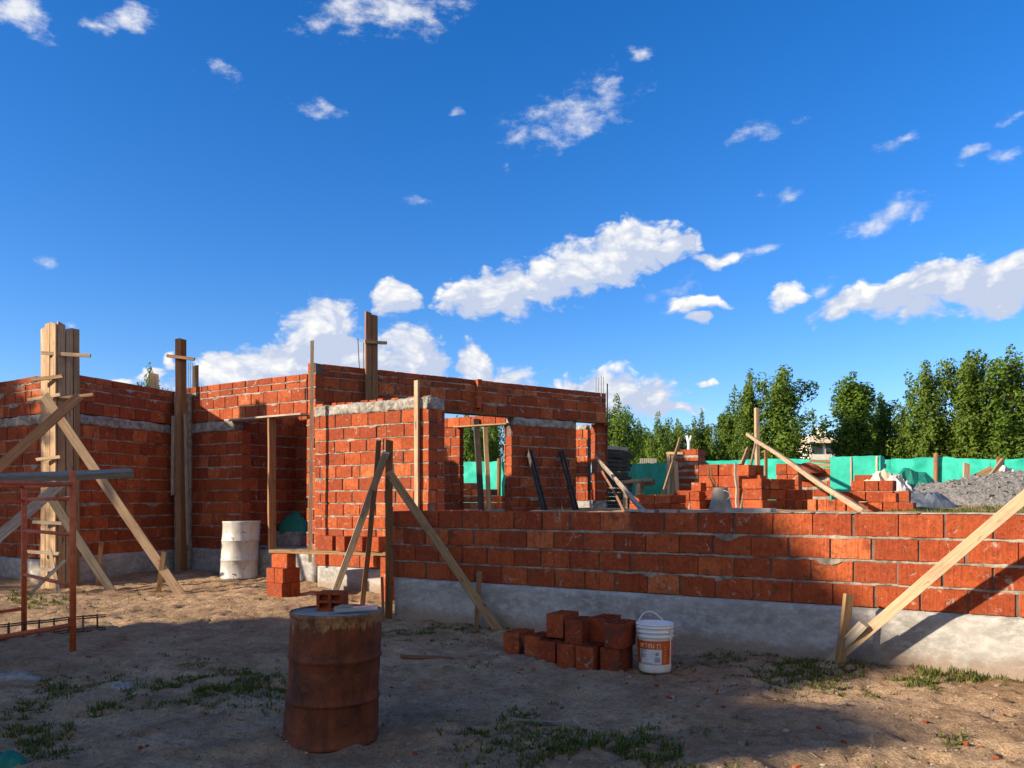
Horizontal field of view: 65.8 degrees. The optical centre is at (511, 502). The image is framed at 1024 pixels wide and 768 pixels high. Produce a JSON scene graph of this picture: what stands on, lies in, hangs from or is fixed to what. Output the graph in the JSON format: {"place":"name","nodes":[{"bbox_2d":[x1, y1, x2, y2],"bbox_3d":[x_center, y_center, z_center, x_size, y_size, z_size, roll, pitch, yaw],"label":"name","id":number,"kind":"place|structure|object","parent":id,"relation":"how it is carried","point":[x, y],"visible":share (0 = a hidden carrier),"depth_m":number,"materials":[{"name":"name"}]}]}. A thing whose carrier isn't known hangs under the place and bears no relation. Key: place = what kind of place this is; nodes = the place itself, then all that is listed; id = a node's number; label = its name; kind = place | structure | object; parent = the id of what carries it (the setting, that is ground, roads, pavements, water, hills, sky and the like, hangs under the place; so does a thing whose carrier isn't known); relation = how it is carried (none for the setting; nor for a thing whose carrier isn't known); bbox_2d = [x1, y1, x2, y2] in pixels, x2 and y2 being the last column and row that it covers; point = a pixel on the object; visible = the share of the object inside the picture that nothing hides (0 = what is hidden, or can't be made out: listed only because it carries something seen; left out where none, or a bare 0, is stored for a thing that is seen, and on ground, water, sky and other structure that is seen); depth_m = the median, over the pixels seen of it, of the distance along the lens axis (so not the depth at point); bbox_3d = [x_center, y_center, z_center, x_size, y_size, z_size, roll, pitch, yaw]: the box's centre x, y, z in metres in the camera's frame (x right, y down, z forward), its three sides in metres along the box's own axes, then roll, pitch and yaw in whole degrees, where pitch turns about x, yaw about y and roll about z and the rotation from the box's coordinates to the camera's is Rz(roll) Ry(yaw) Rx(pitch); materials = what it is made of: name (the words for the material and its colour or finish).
{"place":"outdoors","nodes":[
{"label":"outdoors","id":0,"kind":"place"},
{"bbox_2d":[276,531,306,545],"bbox_3d":[-4.179,0.670,15.000,0.800,0.260,0.360,0,0,32],"label":"concrete block","id":1,"kind":"object","parent":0,"point":[293,538],"depth_m":14.77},
{"bbox_2d":[279,510,307,533],"bbox_3d":[-4.113,0.360,14.976,0.801,0.440,0.374,0,0,25],"label":"green tarpaulin","id":2,"kind":"object","parent":1,"relation":"on","point":[294,521],"visible":0.92,"depth_m":14.82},
{"bbox_2d":[0,505,1023,767],"bbox_3d":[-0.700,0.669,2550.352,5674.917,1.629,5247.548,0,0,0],"label":"ground","id":3,"kind":"structure","parent":0,"point":[764,709],"depth_m":5.62,"materials":[{"name":"soil"}]},
{"bbox_2d":[0,750,25,767],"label":"green cloth","id":4,"kind":"object","parent":3,"relation":"on","point":[10,758],"visible":0.97,"depth_m":4.21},
{"bbox_2d":[0,670,39,681],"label":"plastic scrap","id":5,"kind":"object","parent":3,"relation":"on","point":[17,674],"visible":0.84,"depth_m":6.31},
{"bbox_2d":[0,480,68,542],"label":"timber brace","id":6,"kind":"object","parent":3,"relation":"on","point":[10,526],"visible":0.62,"depth_m":12.00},
{"bbox_2d":[0,471,75,651],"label":"scaffold trestle","id":7,"kind":"object","parent":3,"relation":"on","point":[71,533],"visible":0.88,"depth_m":7.46,"materials":[{"name":"metal"}]},
{"bbox_2d":[0,468,133,480],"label":"scaffold plank","id":8,"kind":"object","parent":7,"relation":"on","point":[80,475],"visible":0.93,"depth_m":7.71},
{"bbox_2d":[0,614,105,640],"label":"rebar cage","id":9,"kind":"object","parent":3,"relation":"on","point":[9,624],"visible":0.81,"depth_m":8.44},
{"bbox_2d":[27,321,93,588],"bbox_3d":[-7.253,-0.747,12.731,0.920,4.337,0.609,0,0,31],"label":"column formwork","id":10,"kind":"object","parent":3,"relation":"on","point":[59,378],"depth_m":12.78,"materials":[{"name":"brown wood"}]},
{"bbox_2d":[0,393,82,472],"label":"timber brace","id":11,"kind":"object","parent":10,"relation":"attached to","point":[30,439],"visible":1,"depth_m":12.09,"materials":[{"name":"wood"}]},
{"bbox_2d":[48,496,116,590],"bbox_3d":[-6.758,0.700,12.472,1.111,1.681,0.059,0,0,-9],"label":"timber brace","id":12,"kind":"object","parent":3,"relation":"on","point":[86,552],"visible":0.68,"depth_m":12.46,"materials":[{"name":"wood"}]},
{"bbox_2d":[41,392,185,593],"bbox_3d":[-6.210,-0.078,12.393,2.360,3.313,0.077,0,0,2],"label":"timber brace","id":13,"kind":"object","parent":3,"relation":"on","point":[113,497],"visible":0.89,"depth_m":12.37,"materials":[{"name":"brown wood"}]},
{"bbox_2d":[155,550,166,592],"bbox_3d":[-5.492,1.153,12.373,0.292,0.828,0.086,0,0,40],"label":"wooden stake","id":14,"kind":"object","parent":3,"relation":"on","point":[161,568],"visible":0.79,"depth_m":12.33,"materials":[{"name":"brown wood"}]},
{"bbox_2d":[166,338,194,570],"bbox_3d":[-6.128,-0.835,14.743,0.524,4.457,0.321,0,0,0],"label":"corner formwork","id":15,"kind":"object","parent":3,"relation":"on","point":[181,455],"visible":0.98,"depth_m":14.70,"materials":[{"name":"wood"}]},
{"bbox_2d":[219,521,260,579],"bbox_3d":[-4.724,0.810,13.750,0.698,0.990,0.648,0,0,0],"label":"white drum","id":16,"kind":"object","parent":3,"relation":"on","point":[239,558],"visible":1,"depth_m":13.48,"materials":[{"name":"paint"}]},
{"bbox_2d":[267,582,290,597],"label":"hollow brick","id":17,"kind":"object","parent":3,"relation":"on","point":[280,590],"visible":0.78,"depth_m":11.86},
{"bbox_2d":[266,567,274,582],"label":"hollow brick","id":18,"kind":"object","parent":17,"relation":"on","point":[270,574],"visible":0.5,"depth_m":11.93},
{"bbox_2d":[272,553,295,567],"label":"hollow brick","id":19,"kind":"object","parent":18,"relation":"on","point":[283,560],"visible":0.88,"depth_m":11.96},
{"bbox_2d":[269,549,384,555],"bbox_3d":[-2.635,0.735,11.800,2.149,0.053,0.244,0,0,18],"label":"bench plank","id":20,"kind":"object","parent":19,"relation":"on","point":[304,551],"visible":0.67,"depth_m":11.78,"materials":[{"name":"brown wood"}]},
{"bbox_2d":[316,535,335,550],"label":"hollow brick","id":21,"kind":"object","parent":20,"relation":"on","point":[326,542],"visible":0.78,"depth_m":11.77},
{"bbox_2d":[336,536,351,550],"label":"hollow brick","id":22,"kind":"object","parent":20,"relation":"on","point":[342,543],"visible":0.58,"depth_m":11.60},
{"bbox_2d":[371,536,384,551],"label":"hollow brick","id":23,"kind":"object","parent":20,"relation":"on","point":[378,543],"visible":0.52,"depth_m":11.43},
{"bbox_2d":[275,567,299,582],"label":"hollow brick","id":24,"kind":"object","parent":17,"relation":"on","point":[285,575],"visible":0.92,"depth_m":11.87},
{"bbox_2d":[0,363,610,593],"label":"unfinished house","id":25,"kind":"structure","parent":3,"relation":"on","point":[124,425],"depth_m":14.13,"materials":[{"name":"brick"}]},
{"bbox_2d":[267,417,275,548],"bbox_3d":[-4.149,-0.343,13.679,0.126,2.289,0.096,0,0,-34],"label":"prop","id":26,"kind":"object","parent":25,"relation":"on","point":[271,478],"depth_m":13.64,"materials":[{"name":"wood"}]},
{"bbox_2d":[308,340,313,561],"bbox_3d":[-3.226,-0.825,12.721,0.087,3.562,0.056,0,0,-14],"label":"upright batten","id":27,"kind":"object","parent":25,"relation":"attached to","point":[311,441],"visible":0.95,"depth_m":12.70,"materials":[{"name":"wood"}]},
{"bbox_2d":[364,311,386,399],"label":"column","id":28,"kind":"structure","parent":25,"relation":"attached to","point":[371,342],"depth_m":13.80,"materials":[{"name":"brown wood"}]},
{"bbox_2d":[414,380,419,508],"bbox_3d":[-1.414,-0.360,11.778,0.076,2.924,0.048,0,0,32],"label":"upright batten","id":29,"kind":"object","parent":25,"relation":"attached to","point":[416,442],"visible":0.62,"depth_m":11.76,"materials":[{"name":"brown wood"}]},
{"bbox_2d":[473,419,484,510],"bbox_3d":[-0.667,-0.717,15.968,0.126,1.983,0.400,0,0,-25],"label":"timber prop","id":30,"kind":"object","parent":25,"relation":"attached to","point":[479,475],"visible":0.92,"depth_m":15.94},
{"bbox_2d":[483,426,491,511],"bbox_3d":[-0.495,-0.653,15.900,0.100,1.832,0.261,0,0,-26],"label":"timber prop","id":31,"kind":"object","parent":25,"relation":"attached to","point":[487,466],"visible":0.92,"depth_m":15.88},
{"bbox_2d":[282,604,382,752],"bbox_3d":[-1.076,1.029,4.750,0.600,0.775,0.572,0,0,0],"label":"rusty drum","id":32,"kind":"object","parent":3,"relation":"on","point":[331,697],"visible":0.91,"depth_m":4.51,"materials":[{"name":"metal"}]},
{"bbox_2d":[316,590,347,610],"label":"hollow brick","id":33,"kind":"object","parent":32,"relation":"on","point":[328,600],"visible":0.85,"depth_m":4.78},
{"bbox_2d":[333,604,377,612],"bbox_3d":[-0.929,0.622,4.700,0.255,0.040,0.072,0,0,-16],"label":"plastering trowel","id":34,"kind":"object","parent":32,"relation":"on","point":[345,608],"visible":1,"depth_m":4.67,"materials":[{"name":"metal"}]},
{"bbox_2d":[332,451,389,589],"bbox_3d":[-2.066,0.476,10.376,0.100,2.205,2.048,0,0,-34],"label":"timber brace","id":35,"kind":"object","parent":3,"relation":"on","point":[362,517],"visible":0.77,"depth_m":10.16,"materials":[{"name":"wood"}]},
{"bbox_2d":[360,440,380,604],"bbox_3d":[-1.798,0.365,10.043,0.083,2.274,0.825,0,0,-27],"label":"timber prop","id":36,"kind":"object","parent":3,"relation":"on","point":[370,531],"visible":0.83,"depth_m":10.03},
{"bbox_2d":[385,439,392,618],"bbox_3d":[-1.497,0.467,9.620,0.103,2.472,0.071,0,0,-14],"label":"timber post","id":37,"kind":"object","parent":3,"relation":"on","point":[389,543],"visible":0.81,"depth_m":9.59,"materials":[{"name":"wood"}]},
{"bbox_2d":[385,470,502,630],"bbox_3d":[-0.780,0.567,9.069,1.750,1.922,0.097,0,0,33],"label":"timber brace","id":38,"kind":"object","parent":3,"relation":"on","point":[455,568],"visible":0.92,"depth_m":9.04,"materials":[{"name":"brown wood"}]},
{"bbox_2d":[456,415,493,461],"bbox_3d":[-2.097,-2.000,40.056,2.713,5.539,2.277,0,0,-26],"label":"leafy tree","id":39,"kind":"object","parent":3,"relation":"on","point":[469,449],"visible":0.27,"depth_m":39.51,"materials":[{"name":"green plant"}]},
{"bbox_2d":[474,571,481,628],"bbox_3d":[-0.389,1.175,8.929,0.068,0.817,0.129,0,0,-34],"label":"wooden stake","id":40,"kind":"object","parent":3,"relation":"on","point":[478,590],"visible":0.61,"depth_m":8.91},
{"bbox_2d":[463,458,504,502],"bbox_3d":[-1.008,-0.641,27.213,3.200,1.719,0.293,0,0,30],"label":"netting fence","id":41,"kind":"object","parent":3,"relation":"on","point":[497,477],"visible":0.23,"depth_m":27.13,"materials":[{"name":"fabric"}]},
{"bbox_2d":[471,426,504,461],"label":"leafy tree","id":42,"kind":"object","parent":3,"relation":"on","point":[494,446],"visible":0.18,"depth_m":41.29,"materials":[{"name":"green plant"}]},
{"bbox_2d":[1,598,1012,767],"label":"pebbles","id":43,"kind":"object","parent":3,"relation":"on","point":[629,710],"visible":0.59,"depth_m":5.12,"materials":[{"name":"stone"}]},
{"bbox_2d":[0,504,1023,767],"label":"grass","id":44,"kind":"structure","parent":3,"relation":"on","point":[622,740],"depth_m":5.68,"materials":[{"name":"plant"}]},
{"bbox_2d":[0,599,1023,767],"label":"soil clods","id":45,"kind":"object","parent":3,"relation":"on","point":[485,722],"visible":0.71,"depth_m":5.02,"materials":[{"name":"soil"}]},
{"bbox_2d":[0,599,1023,767],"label":"dry twigs","id":46,"kind":"object","parent":3,"relation":"on","point":[481,709],"visible":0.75,"depth_m":5.00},
{"bbox_2d":[503,628,534,653],"bbox_3d":[0.067,1.301,7.437,0.165,0.205,0.310,0,0,29],"label":"hollow brick","id":47,"kind":"object","parent":3,"relation":"on","point":[513,641],"visible":0.72,"depth_m":7.32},
{"bbox_2d":[16,602,1023,767],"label":"rubble crumbs","id":48,"kind":"object","parent":3,"relation":"on","point":[668,697],"visible":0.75,"depth_m":5.64,"materials":[{"name":"brick"}]},
{"bbox_2d":[525,631,547,657],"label":"hollow brick","id":49,"kind":"object","parent":3,"relation":"on","point":[531,644],"visible":0.41,"depth_m":7.07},
{"bbox_2d":[526,449,547,509],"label":"steel beam","id":50,"kind":"structure","parent":3,"relation":"on","point":[537,481],"depth_m":15.38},
{"bbox_2d":[512,718,576,726],"bbox_3d":[0.206,1.383,4.986,0.412,0.022,0.037,0,0,12],"label":"lath","id":51,"kind":"object","parent":3,"relation":"on","point":[547,722],"visible":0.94,"depth_m":4.97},
{"bbox_2d":[538,637,564,662],"bbox_3d":[0.379,1.295,6.947,0.165,0.205,0.310,0,0,32],"label":"hollow brick","id":52,"kind":"object","parent":3,"relation":"on","point":[547,649],"visible":0.57,"depth_m":6.82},
{"bbox_2d":[546,610,578,638],"bbox_3d":[0.450,1.075,7.037,0.165,0.205,0.310,0,0,31],"label":"hollow brick","id":53,"kind":"object","parent":52,"relation":"on","point":[555,624],"visible":0.76,"depth_m":6.92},
{"bbox_2d":[557,641,578,668],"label":"hollow brick","id":54,"kind":"object","parent":3,"relation":"on","point":[566,655],"visible":0.54,"depth_m":6.70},
{"bbox_2d":[565,615,595,643],"bbox_3d":[0.608,1.106,6.887,0.165,0.205,0.310,0,0,33],"label":"hollow brick","id":55,"kind":"object","parent":54,"relation":"on","point":[577,629],"visible":0.81,"depth_m":6.77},
{"bbox_2d":[558,449,578,509],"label":"steel beam","id":56,"kind":"structure","parent":3,"relation":"on","point":[569,483],"depth_m":15.83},
{"bbox_2d":[576,641,603,669],"bbox_3d":[0.683,1.293,6.688,0.165,0.205,0.310,0,0,33],"label":"hollow brick","id":57,"kind":"object","parent":3,"relation":"on","point":[588,655],"visible":0.75,"depth_m":6.57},
{"bbox_2d":[588,613,620,642],"bbox_3d":[0.813,1.095,6.937,0.165,0.205,0.310,0,0,32],"label":"hollow brick","id":58,"kind":"object","parent":57,"relation":"on","point":[597,627],"visible":0.55,"depth_m":6.82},
{"bbox_2d":[600,645,632,671],"bbox_3d":[0.878,1.297,6.637,0.165,0.205,0.310,0,0,30],"label":"hollow brick","id":59,"kind":"object","parent":3,"relation":"on","point":[615,659],"visible":0.8,"depth_m":6.52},
{"bbox_2d":[604,618,635,649],"bbox_3d":[0.903,1.091,6.607,0.165,0.205,0.310,0,0,28],"label":"hollow brick","id":60,"kind":"object","parent":59,"relation":"on","point":[619,633],"visible":1,"depth_m":6.49,"materials":[{"name":"brick"}]},
{"bbox_2d":[588,393,648,500],"bbox_3d":[5.450,-2.318,39.916,3.196,6.489,3.166,0,0,-33],"label":"leafy tree","id":61,"kind":"object","parent":3,"relation":"on","point":[620,432],"visible":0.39,"depth_m":39.58,"materials":[{"name":"green plant"}]},
{"bbox_2d":[620,478,654,507],"bbox_3d":[2.792,-0.185,17.613,0.679,0.729,0.823,0,0,18],"label":"work table","id":62,"kind":"object","parent":3,"relation":"on","point":[640,484],"visible":0.68,"depth_m":17.46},
{"bbox_2d":[617,462,670,504],"bbox_3d":[4.938,-0.610,25.475,0.182,1.681,5.588,0,0,40],"label":"netting fence","id":63,"kind":"object","parent":3,"relation":"on","point":[657,471],"visible":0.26,"depth_m":24.88,"materials":[{"name":"fabric"}]},
{"bbox_2d":[635,611,673,673],"bbox_3d":[1.193,1.150,6.620,0.325,0.509,0.322,0,0,0],"label":"paint bucket","id":64,"kind":"object","parent":3,"relation":"on","point":[654,640],"visible":1,"depth_m":6.50,"materials":[{"name":"white plastic"}]},
{"bbox_2d":[634,411,679,462],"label":"leafy tree","id":65,"kind":"object","parent":3,"relation":"on","point":[658,441],"visible":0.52,"depth_m":43.42,"materials":[{"name":"green plant"}]},
{"bbox_2d":[661,437,681,494],"bbox_3d":[3.211,-0.755,15.902,0.065,1.258,1.586,0,0,25],"label":"leaning stick","id":66,"kind":"object","parent":3,"relation":"on","point":[671,466],"visible":0.95,"depth_m":15.83,"materials":[{"name":"brown wood"}]},
{"bbox_2d":[666,452,684,494],"bbox_3d":[3.456,-0.619,16.801,0.408,0.926,0.121,0,0,29],"label":"wooden trestle","id":67,"kind":"object","parent":3,"relation":"on","point":[668,454],"visible":0.77,"depth_m":16.82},
{"bbox_2d":[667,417,692,460],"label":"poplar tree","id":68,"kind":"object","parent":3,"relation":"on","point":[678,430],"visible":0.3,"depth_m":45.71,"materials":[{"name":"green plant"}]},
{"bbox_2d":[670,449,705,494],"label":"brick pillar","id":69,"kind":"structure","parent":3,"relation":"on","point":[690,461],"depth_m":17.11,"materials":[{"name":"brick"}]},
{"bbox_2d":[686,408,719,460],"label":"leafy tree","id":70,"kind":"object","parent":3,"relation":"on","point":[701,439],"visible":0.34,"depth_m":47.73,"materials":[{"name":"green plant"}]},
{"bbox_2d":[705,499,710,508],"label":"hollow brick","id":71,"kind":"object","parent":3,"relation":"on","point":[708,501],"visible":0.06,"depth_m":13.32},
{"bbox_2d":[705,487,712,498],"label":"hollow brick","id":72,"kind":"object","parent":71,"relation":"on","point":[708,492],"visible":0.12,"depth_m":13.33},
{"bbox_2d":[699,476,718,486],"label":"hollow brick","id":73,"kind":"object","parent":72,"relation":"on","point":[704,479],"visible":0.58,"depth_m":13.32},
{"bbox_2d":[699,464,719,475],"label":"hollow brick","id":74,"kind":"object","parent":73,"relation":"on","point":[703,471],"visible":0.76,"depth_m":13.31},
{"bbox_2d":[393,510,1023,680],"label":"brick wall","id":75,"kind":"structure","parent":3,"relation":"on","point":[780,583],"depth_m":7.47,"materials":[{"name":"brick"}]},
{"bbox_2d":[594,455,644,512],"bbox_3d":[1.690,-0.409,13.099,0.096,1.219,7.246,0,0,1],"label":"timber brace","id":76,"kind":"object","parent":75,"relation":"on","point":[632,498],"visible":0.9,"depth_m":11.89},
{"bbox_2d":[725,508,775,511],"bbox_3d":[2.277,0.070,7.567,0.430,0.040,0.210,0,0,32],"label":"metal tray","id":77,"kind":"object","parent":75,"relation":"on","point":[750,509],"visible":0.91,"depth_m":7.47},
{"bbox_2d":[746,432,868,511],"bbox_3d":[4.435,-0.715,12.905,0.103,1.699,9.551,0,0,10],"label":"timber pole","id":78,"kind":"object","parent":75,"relation":"on","point":[854,505],"visible":0.97,"depth_m":10.43,"materials":[{"name":"brown wood"}]},
{"bbox_2d":[707,467,732,512],"bbox_3d":[2.476,-0.137,9.378,0.308,0.593,0.266,0,0,0],"label":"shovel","id":79,"kind":"object","parent":3,"relation":"on","point":[720,502],"visible":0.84,"depth_m":9.31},
{"bbox_2d":[708,406,740,460],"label":"poplar tree","id":80,"kind":"object","parent":3,"relation":"on","point":[724,426],"visible":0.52,"depth_m":45.54,"materials":[{"name":"green plant"}]},
{"bbox_2d":[730,499,740,507],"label":"hollow brick","id":81,"kind":"object","parent":3,"relation":"on","point":[733,502],"visible":0.28,"depth_m":12.77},
{"bbox_2d":[728,487,742,498],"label":"hollow brick","id":82,"kind":"object","parent":81,"relation":"on","point":[732,491],"visible":0.5,"depth_m":12.79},
{"bbox_2d":[723,476,746,486],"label":"hollow brick","id":83,"kind":"object","parent":82,"relation":"on","point":[728,481],"visible":0.76,"depth_m":12.83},
{"bbox_2d":[727,368,769,459],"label":"poplar tree","id":84,"kind":"object","parent":3,"relation":"on","point":[744,414],"visible":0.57,"depth_m":43.62,"materials":[{"name":"green plant"}]},
{"bbox_2d":[743,500,769,507],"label":"hollow brick","id":85,"kind":"object","parent":3,"relation":"on","point":[756,503],"visible":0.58,"depth_m":10.80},
{"bbox_2d":[743,489,769,499],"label":"hollow brick","id":86,"kind":"object","parent":85,"relation":"on","point":[756,494],"visible":1,"depth_m":10.79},
{"bbox_2d":[742,479,768,488],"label":"hollow brick","id":87,"kind":"object","parent":86,"relation":"on","point":[755,483],"visible":0.98,"depth_m":10.79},
{"bbox_2d":[754,408,759,464],"bbox_3d":[5.578,-0.921,18.000,0.119,2.470,0.096,0,0,-14],"label":"timber pole","id":88,"kind":"object","parent":3,"relation":"on","point":[757,432],"visible":0.45,"depth_m":17.96,"materials":[{"name":"brown wood"}]},
{"bbox_2d":[745,364,826,459],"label":"poplar tree","id":89,"kind":"object","parent":3,"relation":"on","point":[783,431],"visible":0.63,"depth_m":42.24,"materials":[{"name":"green plant"}]},
{"bbox_2d":[801,468,829,499],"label":"rubble wall","id":90,"kind":"structure","parent":3,"relation":"on","point":[819,493],"depth_m":15.79,"materials":[{"name":"brick"}]},
{"bbox_2d":[797,427,834,459],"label":"pale house","id":91,"kind":"structure","parent":3,"relation":"on","point":[820,453],"depth_m":58.00,"materials":[{"name":"paint"}]},
{"bbox_2d":[835,593,853,664],"bbox_3d":[2.811,1.148,6.723,0.170,0.762,0.067,0,0,0],"label":"wooden stake","id":92,"kind":"object","parent":3,"relation":"on","point":[845,622],"visible":0.79,"depth_m":6.70,"materials":[{"name":"brown wood"}]},
{"bbox_2d":[824,620,868,659],"bbox_3d":[2.836,1.192,6.722,0.068,0.431,0.406,0,0,-32],"label":"timber brace","id":93,"kind":"object","parent":3,"relation":"on","point":[856,631],"visible":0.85,"depth_m":6.64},
{"bbox_2d":[818,371,888,459],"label":"poplar tree","id":94,"kind":"object","parent":3,"relation":"on","point":[851,435],"visible":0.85,"depth_m":45.25,"materials":[{"name":"green plant"}]},
{"bbox_2d":[830,456,883,499],"bbox_3d":[6.332,-0.428,14.535,0.860,0.841,0.463,0,0,32],"label":"fence","id":95,"kind":"object","parent":3,"relation":"on","point":[844,470],"visible":0.59,"depth_m":14.41,"materials":[{"name":"fabric"}]},
{"bbox_2d":[705,453,1023,481],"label":"netting fence","id":96,"kind":"object","parent":3,"relation":"on","point":[951,468],"visible":0.12,"depth_m":23.79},
{"bbox_2d":[853,469,902,491],"bbox_3d":[6.019,-0.215,12.873,1.200,0.678,1.088,0,0,0],"label":"crumpled sheet","id":97,"kind":"object","parent":3,"relation":"on","point":[883,475],"visible":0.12,"depth_m":12.76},
{"bbox_2d":[866,392,909,458],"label":"poplar tree","id":98,"kind":"object","parent":3,"relation":"on","point":[885,428],"visible":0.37,"depth_m":47.39,"materials":[{"name":"green plant"}]},
{"bbox_2d":[887,474,912,490],"bbox_3d":[6.126,-0.162,12.526,0.734,0.585,0.612,0,0,0],"label":"crumpled sheet","id":99,"kind":"object","parent":3,"relation":"on","point":[903,485],"visible":0.3,"depth_m":12.39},
{"bbox_2d":[897,468,934,486],"bbox_3d":[7.746,-0.300,15.506,1.740,0.762,1.382,0,0,0],"label":"crumpled sheet","id":100,"kind":"object","parent":3,"relation":"on","point":[912,477],"visible":0.17,"depth_m":15.31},
{"bbox_2d":[885,358,958,475],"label":"poplar tree","id":101,"kind":"object","parent":3,"relation":"on","point":[928,393],"visible":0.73,"depth_m":42.56,"materials":[{"name":"green plant"}]},
{"bbox_2d":[825,489,1023,662],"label":"timber brace","id":102,"kind":"object","parent":3,"relation":"on","point":[979,535],"visible":0.84,"depth_m":6.23,"materials":[{"name":"wood"}]},
{"bbox_2d":[907,488,957,509],"bbox_3d":[6.271,-0.045,12.294,1.149,0.385,0.997,0,0,0],"label":"crumpled sheet","id":103,"kind":"object","parent":3,"relation":"on","point":[928,500],"visible":0.58,"depth_m":11.98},
{"bbox_2d":[912,469,1023,505],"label":"gravel pile","id":104,"kind":"object","parent":3,"relation":"on","point":[1001,488],"visible":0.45,"depth_m":13.11,"materials":[{"name":"gravel"}]},
{"bbox_2d":[934,349,1008,459],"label":"poplar tree","id":105,"kind":"object","parent":3,"relation":"on","point":[968,395],"visible":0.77,"depth_m":41.34,"materials":[{"name":"green plant"}]},
{"bbox_2d":[972,344,1023,459],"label":"poplar tree","id":106,"kind":"object","parent":3,"relation":"on","point":[1009,422],"visible":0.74,"depth_m":40.57,"materials":[{"name":"green plant"}]},
{"bbox_2d":[0,0,1023,500],"label":"sky","id":107,"kind":"structure","parent":0,"point":[666,202],"materials":[{"name":"blue"}]},
{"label":"hollow brick","id":108,"kind":"object","parent":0,"visible":0},
{"bbox_2d":[732,465,755,475],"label":"hollow brick","id":109,"kind":"object","parent":108,"relation":"on","point":[746,470],"visible":0.78,"depth_m":12.90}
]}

